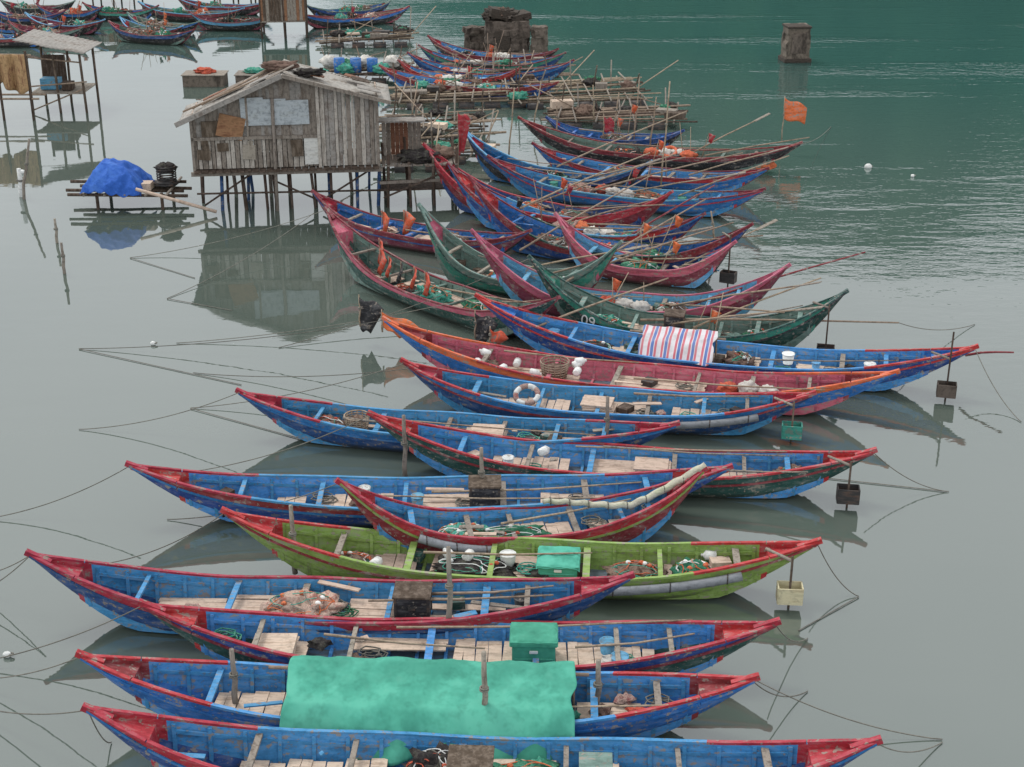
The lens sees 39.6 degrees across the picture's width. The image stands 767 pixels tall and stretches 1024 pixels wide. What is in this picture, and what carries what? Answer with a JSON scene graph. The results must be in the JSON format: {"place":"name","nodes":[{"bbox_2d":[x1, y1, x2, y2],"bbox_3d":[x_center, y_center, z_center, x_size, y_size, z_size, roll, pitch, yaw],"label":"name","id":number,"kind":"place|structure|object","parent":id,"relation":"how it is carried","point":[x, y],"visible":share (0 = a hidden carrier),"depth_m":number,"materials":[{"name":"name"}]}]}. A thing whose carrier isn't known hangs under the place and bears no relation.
{"place":"outdoors","nodes":[
{"label":"outdoors","id":0,"kind":"place"},
{"bbox_2d":[0,0,1023,766],"bbox_3d":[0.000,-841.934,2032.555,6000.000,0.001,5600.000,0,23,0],"label":"water","id":1,"kind":"structure","parent":0,"point":[922,634],"depth_m":32.50,"materials":[{"name":"liquid"}]},
{"bbox_2d":[0,51,45,120],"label":"net drying rack","id":2,"kind":"object","parent":1,"relation":"on","point":[14,72],"visible":1,"depth_m":52.22,"materials":[{"name":"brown wood"}]},
{"bbox_2d":[0,16,49,47],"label":"fishing boat","id":3,"kind":"object","parent":1,"relation":"on","point":[6,40],"visible":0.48,"depth_m":67.67,"materials":[{"name":"paint"}]},
{"bbox_2d":[22,138,29,199],"bbox_3d":[-14.555,-6.133,42.659,0.534,2.454,0.133,0,23,0],"label":"mooring post","id":4,"kind":"object","parent":1,"relation":"in","point":[26,163],"visible":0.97,"depth_m":42.54,"materials":[{"name":"wood"}]},
{"bbox_2d":[0,10,62,34],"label":"fishing boat","id":5,"kind":"object","parent":1,"relation":"on","point":[36,26],"visible":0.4,"depth_m":70.04,"materials":[{"name":"blue paint"}]},
{"bbox_2d":[0,0,66,25],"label":"fishing boat","id":6,"kind":"object","parent":1,"relation":"on","point":[25,20],"visible":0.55,"depth_m":73.58,"materials":[{"name":"paint"}]},
{"bbox_2d":[0,0,75,14],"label":"fishing boat","id":7,"kind":"object","parent":1,"relation":"on","point":[27,8],"visible":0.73,"depth_m":76.76,"materials":[{"name":"blue paint"}]},
{"bbox_2d":[7,12,84,36],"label":"fishing boat","id":8,"kind":"object","parent":1,"relation":"on","point":[75,32],"visible":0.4,"depth_m":69.27,"materials":[{"name":"paint"}]},
{"bbox_2d":[12,29,101,112],"bbox_3d":[-17.245,-11.684,54.621,2.600,3.412,2.602,0,23,0],"label":"fishing hut","id":9,"kind":"object","parent":1,"relation":"in","point":[54,80],"visible":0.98,"depth_m":54.22,"materials":[{"name":"paint"}]},
{"bbox_2d":[24,5,105,34],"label":"fishing boat","id":10,"kind":"object","parent":1,"relation":"on","point":[90,27],"visible":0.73,"depth_m":71.33,"materials":[{"name":"paint"}]},
{"bbox_2d":[35,2,103,20],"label":"fishing boat","id":11,"kind":"object","parent":1,"relation":"on","point":[87,15],"visible":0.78,"depth_m":75.00,"materials":[{"name":"blue paint"}]},
{"bbox_2d":[0,607,139,657],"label":"mooring rope","id":12,"kind":"object","parent":1,"relation":"on","point":[70,636],"visible":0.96,"depth_m":20.06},
{"bbox_2d":[82,0,158,20],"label":"fishing boat","id":13,"kind":"object","parent":1,"relation":"on","point":[113,13],"visible":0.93,"depth_m":75.30,"materials":[{"name":"teal paint"}]},
{"bbox_2d":[66,158,216,212],"bbox_3d":[-10.966,-5.691,42.254,4.807,1.944,2.445,0,23,0],"label":"covered raft","id":14,"kind":"object","parent":1,"relation":"on","point":[112,177],"visible":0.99,"depth_m":41.64,"materials":[{"name":"plastic"}]},
{"bbox_2d":[108,17,194,44],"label":"fishing boat","id":15,"kind":"object","parent":1,"relation":"on","point":[161,36],"visible":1,"depth_m":68.57,"materials":[{"name":"paint"}]},
{"bbox_2d":[119,11,183,31],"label":"fishing boat","id":16,"kind":"object","parent":1,"relation":"on","point":[127,23],"visible":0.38,"depth_m":70.09,"materials":[{"name":"paint"}]},
{"bbox_2d":[126,12,200,32],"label":"fishing boat","id":17,"kind":"object","parent":1,"relation":"on","point":[186,27],"visible":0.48,"depth_m":71.25,"materials":[{"name":"blue paint"}]},
{"bbox_2d":[138,0,244,21],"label":"fishing boat","id":18,"kind":"object","parent":1,"relation":"on","point":[180,14],"visible":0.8,"depth_m":75.01,"materials":[{"name":"paint"}]},
{"bbox_2d":[181,67,228,86],"bbox_3d":[-12.779,-12.792,59.227,1.800,0.782,1.100,0,23,0],"label":"fish cage float","id":19,"kind":"object","parent":1,"relation":"on","point":[204,77],"visible":1,"depth_m":58.84,"materials":[{"name":"wood"}]},
{"bbox_2d":[179,0,258,14],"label":"fishing boat","id":20,"kind":"object","parent":1,"relation":"on","point":[251,9],"visible":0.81,"depth_m":77.28,"materials":[{"name":"paint"}]},
{"bbox_2d":[188,1,265,30],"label":"fishing boat","id":21,"kind":"object","parent":1,"relation":"on","point":[243,23],"visible":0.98,"depth_m":72.24,"materials":[{"name":"paint"}]},
{"bbox_2d":[80,320,381,348],"bbox_3d":[-6.157,-1.072,31.045,6.886,0.902,0.016,2,23,4],"label":"mooring rope","id":22,"kind":"object","parent":1,"relation":"on","point":[231,340],"visible":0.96,"depth_m":31.09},
{"bbox_2d":[234,67,263,82],"bbox_3d":[-10.738,-12.799,59.224,1.500,0.797,1.100,0,23,0],"label":"fish cage float","id":23,"kind":"object","parent":1,"relation":"on","point":[244,74],"visible":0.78,"depth_m":58.88,"materials":[{"name":"wood"}]},
{"bbox_2d":[258,0,307,38],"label":"fishing hut","id":24,"kind":"object","parent":1,"relation":"in","point":[277,11],"visible":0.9,"depth_m":69.75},
{"bbox_2d":[201,416,368,470],"bbox_3d":[-4.166,1.080,25.927,3.240,0.901,0.016,-4,23,-9],"label":"mooring rope","id":25,"kind":"object","parent":1,"relation":"on","point":[288,448],"visible":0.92,"depth_m":25.98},
{"bbox_2d":[197,98,380,210],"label":"stilts","id":26,"kind":"object","parent":1,"relation":"on","point":[273,185],"visible":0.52,"depth_m":41.75,"materials":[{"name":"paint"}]},
{"bbox_2d":[191,148,382,176],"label":"platform","id":27,"kind":"structure","parent":26,"relation":"on","point":[270,170],"depth_m":41.30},
{"bbox_2d":[189,73,380,171],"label":"walls","id":28,"kind":"structure","parent":27,"relation":"on","point":[330,116],"depth_m":41.01,"materials":[{"name":"wood"}]},
{"bbox_2d":[197,97,318,164],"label":"wall panels","id":29,"kind":"object","parent":28,"relation":"attached to","point":[290,112],"visible":1,"depth_m":40.71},
{"bbox_2d":[174,60,390,127],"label":"roof trim","id":30,"kind":"structure","parent":28,"relation":"attached to","point":[270,74],"depth_m":40.63,"materials":[{"name":"wood"}]},
{"bbox_2d":[179,59,390,119],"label":"roof","id":31,"kind":"structure","parent":28,"relation":"on","point":[340,81],"depth_m":41.42,"materials":[{"name":"grey wood"}]},
{"bbox_2d":[193,368,407,376],"bbox_3d":[-4.260,-0.288,29.440,5.194,0.702,0.016,6,24,14],"label":"mooring rope","id":32,"kind":"object","parent":1,"relation":"on","point":[298,376],"visible":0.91,"depth_m":29.57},
{"bbox_2d":[178,297,475,342],"bbox_3d":[-4.132,-1.430,31.898,6.769,0.902,0.016,-2,23,-5],"label":"mooring rope","id":33,"kind":"object","parent":1,"relation":"on","point":[323,326],"visible":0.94,"depth_m":31.94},
{"bbox_2d":[24,548,634,634],"bbox_3d":[-2.681,3.114,20.920,8.943,1.326,1.304,1,23,2],"label":"fishing boat","id":34,"kind":"object","parent":1,"relation":"on","point":[111,591],"visible":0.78,"depth_m":21.02,"materials":[{"name":"red paint"}]},
{"bbox_2d":[445,546,453,618],"bbox_3d":[-0.894,3.010,20.285,0.128,1.533,0.122,0,23,0],"label":"mooring post","id":35,"kind":"object","parent":34,"relation":"on","point":[449,586],"visible":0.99,"depth_m":20.18,"materials":[{"name":"wood"}]},
{"bbox_2d":[307,0,390,15],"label":"fishing boat","id":36,"kind":"object","parent":1,"relation":"on","point":[362,9],"visible":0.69,"depth_m":75.87,"materials":[{"name":"paint"}]},
{"bbox_2d":[308,3,409,28],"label":"fishing boat","id":37,"kind":"object","parent":1,"relation":"on","point":[343,20],"visible":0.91,"depth_m":73.61,"materials":[{"name":"blue paint"}]},
{"bbox_2d":[318,43,420,83],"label":"bamboo raft","id":38,"kind":"object","parent":1,"relation":"on","point":[354,66],"visible":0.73,"depth_m":59.52,"materials":[{"name":"blue paint"}]},
{"bbox_2d":[315,6,435,47],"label":"bamboo raft","id":39,"kind":"object","parent":1,"relation":"on","point":[339,37],"visible":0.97,"depth_m":68.21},
{"bbox_2d":[352,122,459,172],"bbox_3d":[-3.818,-7.710,46.701,4.195,2.044,2.669,-1,23,-2],"label":"bamboo raft","id":40,"kind":"object","parent":1,"relation":"on","point":[397,169],"visible":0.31,"depth_m":46.04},
{"bbox_2d":[74,649,760,765],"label":"fishing boat","id":41,"kind":"object","parent":1,"relation":"on","point":[525,698],"visible":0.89,"depth_m":18.45,"materials":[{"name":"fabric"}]},
{"bbox_2d":[229,648,238,706],"bbox_3d":[-3.683,3.930,18.847,0.128,0.953,0.122,0,23,0],"label":"mooring post","id":42,"kind":"object","parent":41,"relation":"attached to","point":[233,675],"visible":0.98,"depth_m":18.80,"materials":[{"name":"wood"}]},
{"bbox_2d":[479,651,488,705],"bbox_3d":[-0.355,4.002,18.180,0.128,1.335,0.122,0,23,0],"label":"mooring post","id":43,"kind":"object","parent":41,"relation":"attached to","point":[484,688],"visible":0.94,"depth_m":18.06,"materials":[{"name":"wood"}]},
{"bbox_2d":[593,659,602,704],"bbox_3d":[1.127,4.022,18.707,0.128,0.891,0.122,0,23,0],"label":"mooring post","id":44,"kind":"object","parent":41,"relation":"attached to","point":[597,684],"visible":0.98,"depth_m":18.63,"materials":[{"name":"wood"}]},
{"bbox_2d":[757,681,941,739],"bbox_3d":[4.380,4.244,18.529,2.495,0.801,0.016,2,23,5],"label":"mooring rope","id":45,"kind":"object","parent":41,"relation":"attached to","point":[847,718],"visible":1,"depth_m":18.58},
{"bbox_2d":[379,117,457,207],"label":"jetty","id":46,"kind":"object","parent":1,"relation":"on","point":[409,184],"visible":0.61,"depth_m":42.32,"materials":[{"name":"wood"}]},
{"bbox_2d":[396,143,454,163],"bbox_3d":[-2.518,-6.816,42.044,1.866,0.382,0.934,-9,24,-20],"label":"net pile","id":47,"kind":"object","parent":46,"relation":"on","point":[420,155],"visible":0.94,"depth_m":41.83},
{"bbox_2d":[311,189,532,254],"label":"fishing boat","id":48,"kind":"object","parent":1,"relation":"on","point":[408,233],"visible":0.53,"depth_m":38.37,"materials":[{"name":"paint"}]},
{"bbox_2d":[124,460,733,527],"bbox_3d":[-1.367,1.821,24.129,10.243,1.221,1.238,0,23,-1],"label":"fishing boat","id":49,"kind":"object","parent":1,"relation":"on","point":[212,493],"visible":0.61,"depth_m":24.30,"materials":[{"name":"paint"}]},
{"bbox_2d":[379,78,501,139],"bbox_3d":[-2.717,-9.671,51.293,4.649,2.099,3.778,0,23,1],"label":"bamboo raft","id":50,"kind":"object","parent":1,"relation":"on","point":[447,124],"visible":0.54,"depth_m":51.34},
{"bbox_2d":[323,206,560,335],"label":"fishing boat","id":51,"kind":"object","parent":1,"relation":"on","point":[373,266],"visible":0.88,"depth_m":34.34,"materials":[{"name":"pink paint"}]},
{"bbox_2d":[399,105,505,164],"bbox_3d":[-2.107,-8.278,47.946,3.576,2.137,3.335,2,23,5],"label":"bamboo raft","id":52,"kind":"object","parent":1,"relation":"on","point":[426,132],"visible":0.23,"depth_m":48.07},
{"bbox_2d":[235,387,680,453],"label":"fishing boat","id":53,"kind":"object","parent":1,"relation":"on","point":[306,420],"visible":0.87,"depth_m":26.76,"materials":[{"name":"blue paint"}]},
{"bbox_2d":[137,598,781,672],"bbox_3d":[-0.746,3.610,19.876,8.926,1.220,1.307,1,23,1],"label":"fishing boat","id":54,"kind":"object","parent":1,"relation":"on","point":[686,646],"visible":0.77,"depth_m":20.05,"materials":[{"name":"paint"}]},
{"bbox_2d":[397,53,521,81],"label":"fishing boat","id":55,"kind":"object","parent":1,"relation":"on","point":[408,68],"visible":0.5,"depth_m":58.45,"materials":[{"name":"red paint"}]},
{"bbox_2d":[379,63,558,97],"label":"fishing boat","id":56,"kind":"object","parent":1,"relation":"on","point":[401,78],"visible":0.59,"depth_m":57.07,"materials":[{"name":"paint"}]},
{"bbox_2d":[388,63,552,109],"bbox_3d":[-1.781,-11.812,56.398,6.641,2.110,4.225,-2,23,-4],"label":"bamboo raft","id":57,"kind":"object","parent":1,"relation":"on","point":[427,92],"visible":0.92,"depth_m":55.48,"materials":[{"name":"wood"}]},
{"bbox_2d":[462,25,484,50],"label":"concrete ruin","id":58,"kind":"object","parent":1,"relation":"on","point":[474,36],"visible":0.62,"depth_m":66.53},
{"bbox_2d":[80,702,882,766],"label":"fishing boat","id":59,"kind":"object","parent":1,"relation":"on","point":[160,740],"visible":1,"depth_m":17.70,"materials":[{"name":"red paint"}]},
{"bbox_2d":[407,47,574,80],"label":"fishing boat","id":60,"kind":"object","parent":1,"relation":"on","point":[551,70],"visible":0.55,"depth_m":59.51,"materials":[{"name":"blue paint"}]},
{"bbox_2d":[418,43,565,68],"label":"fishing boat","id":61,"kind":"object","parent":1,"relation":"on","point":[442,58],"visible":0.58,"depth_m":61.30,"materials":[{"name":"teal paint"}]},
{"bbox_2d":[427,31,558,60],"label":"fishing boat","id":62,"kind":"object","parent":1,"relation":"on","point":[477,55],"visible":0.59,"depth_m":63.43,"materials":[{"name":"paint"}]},
{"bbox_2d":[481,5,531,52],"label":"concrete ruin","id":63,"kind":"object","parent":1,"relation":"on","point":[513,25],"visible":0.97,"depth_m":65.47,"materials":[{"name":"concrete"}]},
{"bbox_2d":[434,44,582,80],"bbox_3d":[-0.328,-13.486,60.505,6.502,2.008,3.803,-1,23,-3],"label":"bamboo raft","id":64,"kind":"object","parent":1,"relation":"on","point":[487,65],"visible":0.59,"depth_m":60.56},
{"bbox_2d":[220,506,822,607],"bbox_3d":[0.079,2.743,22.051,9.289,1.453,1.389,2,23,4],"label":"fishing boat","id":65,"kind":"object","parent":1,"relation":"on","point":[663,571],"visible":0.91,"depth_m":22.05,"materials":[{"name":"green paint"}]},
{"bbox_2d":[288,504,297,574],"bbox_3d":[-3.404,2.430,22.096,0.128,1.200,0.122,0,23,0],"label":"mooring post","id":66,"kind":"object","parent":65,"relation":"attached to","point":[292,534],"visible":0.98,"depth_m":22.00,"materials":[{"name":"wood"}]},
{"bbox_2d":[335,462,708,552],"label":"fishing boat","id":67,"kind":"object","parent":1,"relation":"on","point":[642,515],"visible":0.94,"depth_m":23.16,"materials":[{"name":"red paint"}]},
{"bbox_2d":[416,202,657,295],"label":"fishing boat","id":68,"kind":"object","parent":1,"relation":"on","point":[460,261],"visible":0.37,"depth_m":35.16,"materials":[{"name":"paint"}]},
{"bbox_2d":[566,199,705,281],"bbox_3d":[3.042,-3.519,35.225,0.057,1.046,5.732,20,30,40],"label":"boat pole","id":69,"kind":"object","parent":68,"relation":"on","point":[618,249],"visible":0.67,"depth_m":35.56,"materials":[{"name":"brown wood"}]},
{"bbox_2d":[609,222,733,263],"bbox_3d":[3.808,-3.438,35.418,3.957,0.746,0.057,-10,25,-22],"label":"boat pole","id":70,"kind":"object","parent":68,"relation":"attached to","point":[622,258],"visible":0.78,"depth_m":35.43,"materials":[{"name":"brown wood"}]},
{"bbox_2d":[530,25,548,52],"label":"concrete ruin","id":71,"kind":"object","parent":1,"relation":"on","point":[539,39],"visible":0.69,"depth_m":65.10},
{"bbox_2d":[422,142,673,226],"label":"fishing boat","id":72,"kind":"object","parent":1,"relation":"on","point":[639,214],"visible":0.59,"depth_m":39.94,"materials":[{"name":"red paint"}]},
{"bbox_2d":[467,132,684,187],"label":"fishing boat","id":73,"kind":"object","parent":1,"relation":"on","point":[482,150],"visible":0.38,"depth_m":44.50,"materials":[{"name":"paint"}]},
{"bbox_2d":[457,111,470,167],"bbox_3d":[-1.474,-7.457,43.912,0.446,1.916,0.137,4,23,8],"label":"flag","id":74,"kind":"object","parent":73,"relation":"attached to","point":[463,122],"visible":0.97,"depth_m":43.76,"materials":[{"name":"red fabric"}]},
{"bbox_2d":[556,111,686,167],"bbox_3d":[3.643,-7.946,46.012,6.308,0.846,0.057,-21,31,-40],"label":"boat pole","id":75,"kind":"object","parent":73,"relation":"attached to","point":[557,166],"visible":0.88,"depth_m":45.61,"materials":[{"name":"brown wood"}]},
{"bbox_2d":[446,162,706,243],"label":"fishing boat","id":76,"kind":"object","parent":1,"relation":"on","point":[610,230],"visible":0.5,"depth_m":38.68,"materials":[{"name":"red paint"}]},
{"bbox_2d":[519,175,649,250],"bbox_3d":[2.033,-4.618,38.224,0.057,0.946,5.477,19,30,38],"label":"boat pole","id":77,"kind":"object","parent":76,"relation":"attached to","point":[542,236],"visible":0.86,"depth_m":37.96,"materials":[{"name":"brown wood"}]},
{"bbox_2d":[519,152,649,208],"bbox_3d":[2.186,-5.918,41.317,5.372,0.746,0.057,-20,30,-39],"label":"boat pole","id":78,"kind":"object","parent":76,"relation":"on","point":[528,204],"visible":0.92,"depth_m":41.08,"materials":[{"name":"brown wood"}]},
{"bbox_2d":[622,185,714,240],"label":"boat pole","id":79,"kind":"object","parent":76,"relation":"attached to","point":[639,229],"visible":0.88,"depth_m":37.87,"materials":[{"name":"paint"}]},
{"bbox_2d":[501,50,678,109],"bbox_3d":[3.101,-11.967,56.692,7.254,2.162,4.765,-2,23,-6],"label":"bamboo raft","id":80,"kind":"object","parent":1,"relation":"on","point":[626,84],"visible":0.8,"depth_m":56.25,"materials":[{"name":"wood"}]},
{"bbox_2d":[399,357,816,442],"bbox_3d":[1.774,0.392,27.727,8.115,1.388,1.432,4,23,9],"label":"fishing boat","id":81,"kind":"object","parent":1,"relation":"on","point":[710,414],"visible":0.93,"depth_m":27.75,"materials":[{"name":"blue paint"}]},
{"bbox_2d":[527,83,697,129],"bbox_3d":[3.626,-10.136,52.659,6.258,1.910,3.302,1,23,3],"label":"bamboo raft","id":82,"kind":"object","parent":1,"relation":"on","point":[567,109],"visible":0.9,"depth_m":52.26,"materials":[{"name":"wood"}]},
{"bbox_2d":[467,175,762,286],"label":"fishing boat","id":83,"kind":"object","parent":1,"relation":"on","point":[504,216],"visible":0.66,"depth_m":37.24,"materials":[{"name":"paint"}]},
{"bbox_2d":[545,104,684,145],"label":"fishing boat","id":84,"kind":"object","parent":1,"relation":"on","point":[644,139],"visible":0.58,"depth_m":48.55,"materials":[{"name":"paint"}]},
{"bbox_2d":[603,117,613,138],"bbox_3d":[3.276,-8.713,48.306,0.389,0.828,0.166,0,23,0],"label":"flag","id":85,"kind":"object","parent":84,"relation":"attached to","point":[608,124],"visible":1,"depth_m":48.27,"materials":[{"name":"red fabric"}]},
{"bbox_2d":[366,410,877,507],"bbox_3d":[1.847,1.380,25.311,9.021,1.438,1.306,3,23,7],"label":"fishing boat","id":86,"kind":"object","parent":1,"relation":"on","point":[752,474],"visible":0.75,"depth_m":25.38,"materials":[{"name":"paint"}]},
{"bbox_2d":[401,415,407,476],"bbox_3d":[-1.887,1.157,24.992,0.128,1.301,0.122,0,23,0],"label":"mooring post","id":87,"kind":"object","parent":86,"relation":"attached to","point":[404,443],"visible":0.98,"depth_m":24.95,"materials":[{"name":"wood"}]},
{"bbox_2d":[486,154,788,216],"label":"fishing boat","id":88,"kind":"object","parent":1,"relation":"on","point":[520,179],"visible":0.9,"depth_m":41.85,"materials":[{"name":"blue paint"}]},
{"bbox_2d":[594,152,742,190],"bbox_3d":[4.778,-6.404,42.862,5.577,0.447,0.057,-13,26,-29],"label":"boat pole","id":89,"kind":"object","parent":88,"relation":"attached to","point":[599,188],"visible":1,"depth_m":42.64,"materials":[{"name":"brown wood"}]},
{"bbox_2d":[381,315,899,414],"bbox_3d":[2.395,-0.288,28.922,10.584,1.395,1.405,5,23,13],"label":"fishing boat","id":90,"kind":"object","parent":1,"relation":"on","point":[443,351],"visible":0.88,"depth_m":29.18,"materials":[{"name":"orange paint"}]},
{"bbox_2d":[358,295,383,333],"bbox_3d":[-3.118,-1.518,31.555,0.593,0.943,0.138,3,23,6],"label":"flag","id":91,"kind":"object","parent":90,"relation":"attached to","point":[369,311],"visible":0.97,"depth_m":31.52,"materials":[{"name":"black fabric"}]},
{"bbox_2d":[380,309,418,338],"bbox_3d":[-2.419,-1.290,31.271,0.940,0.701,0.139,2,23,4],"label":"flag","id":92,"kind":"object","parent":90,"relation":"attached to","point":[399,320],"visible":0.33,"depth_m":31.25,"materials":[{"name":"orange fabric"}]},
{"bbox_2d":[469,228,821,317],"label":"fishing boat","id":93,"kind":"object","parent":1,"relation":"on","point":[517,280],"visible":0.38,"depth_m":33.05,"materials":[{"name":"pink paint"}]},
{"bbox_2d":[687,252,865,306],"bbox_3d":[6.070,-2.396,32.682,4.175,1.145,0.057,-3,23,-8],"label":"boat pole","id":94,"kind":"object","parent":93,"relation":"on","point":[731,291],"visible":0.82,"depth_m":32.66,"materials":[{"name":"paint"}]},
{"bbox_2d":[531,140,788,190],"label":"fishing boat","id":95,"kind":"object","parent":1,"relation":"on","point":[590,165],"visible":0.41,"depth_m":43.85,"materials":[{"name":"red paint"}]},
{"bbox_2d":[517,113,809,170],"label":"fishing boat","id":96,"kind":"object","parent":1,"relation":"on","point":[573,144],"visible":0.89,"depth_m":46.47,"materials":[{"name":"paint"}]},
{"bbox_2d":[781,97,806,140],"bbox_3d":[9.504,-8.922,47.919,0.788,1.512,0.167,0,23,0],"label":"flag","id":97,"kind":"object","parent":96,"relation":"attached to","point":[795,111],"visible":1,"depth_m":47.82,"materials":[{"name":"orange fabric"}]},
{"bbox_2d":[553,212,777,288],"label":"fishing boat","id":98,"kind":"object","parent":1,"relation":"on","point":[693,275],"visible":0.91,"depth_m":35.44,"materials":[{"name":"pink paint"}]},
{"bbox_2d":[660,81,670,184],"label":"bamboo pole","id":99,"kind":"object","parent":1,"relation":"on","point":[666,123],"visible":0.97,"depth_m":42.61,"materials":[{"name":"wood"}]},
{"bbox_2d":[527,254,848,348],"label":"fishing boat","id":100,"kind":"object","parent":1,"relation":"on","point":[804,324],"visible":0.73,"depth_m":31.55,"materials":[{"name":"teal paint"}]},
{"bbox_2d":[640,318,898,323],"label":"boat pole","id":101,"kind":"object","parent":100,"relation":"attached to","point":[740,319],"visible":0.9,"depth_m":31.11,"materials":[{"name":"brown wood"}]},
{"bbox_2d":[474,292,978,401],"bbox_3d":[4.289,-0.794,30.016,10.570,1.800,1.467,6,23,13],"label":"fishing boat","id":102,"kind":"object","parent":1,"relation":"on","point":[702,348],"visible":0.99,"depth_m":30.05,"materials":[{"name":"paint"}]},
{"bbox_2d":[474,310,497,341],"bbox_3d":[-0.561,-1.205,30.874,0.544,0.795,0.138,3,23,7],"label":"flag","id":103,"kind":"object","parent":102,"relation":"attached to","point":[481,328],"visible":0.98,"depth_m":30.84,"materials":[{"name":"black fabric"}]},
{"bbox_2d":[489,326,508,344],"bbox_3d":[-0.281,-1.008,30.533,0.446,0.459,0.137,4,23,8],"label":"flag","id":104,"kind":"object","parent":102,"relation":"attached to","point":[499,337],"visible":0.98,"depth_m":30.50,"materials":[{"name":"orange fabric"}]},
{"bbox_2d":[537,278,668,326],"bbox_3d":[1.858,-1.731,31.615,3.796,0.746,0.057,-11,25,-25],"label":"boat pole","id":105,"kind":"object","parent":102,"relation":"on","point":[572,312],"visible":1,"depth_m":31.65,"materials":[{"name":"brown wood"}]},
{"bbox_2d":[778,23,811,62],"bbox_3d":[12.810,-15.362,64.183,1.250,1.620,1.100,-2,23,-5],"label":"concrete pillar","id":106,"kind":"object","parent":1,"relation":"on","point":[799,44],"visible":0.91,"depth_m":63.72,"materials":[{"name":"concrete"}]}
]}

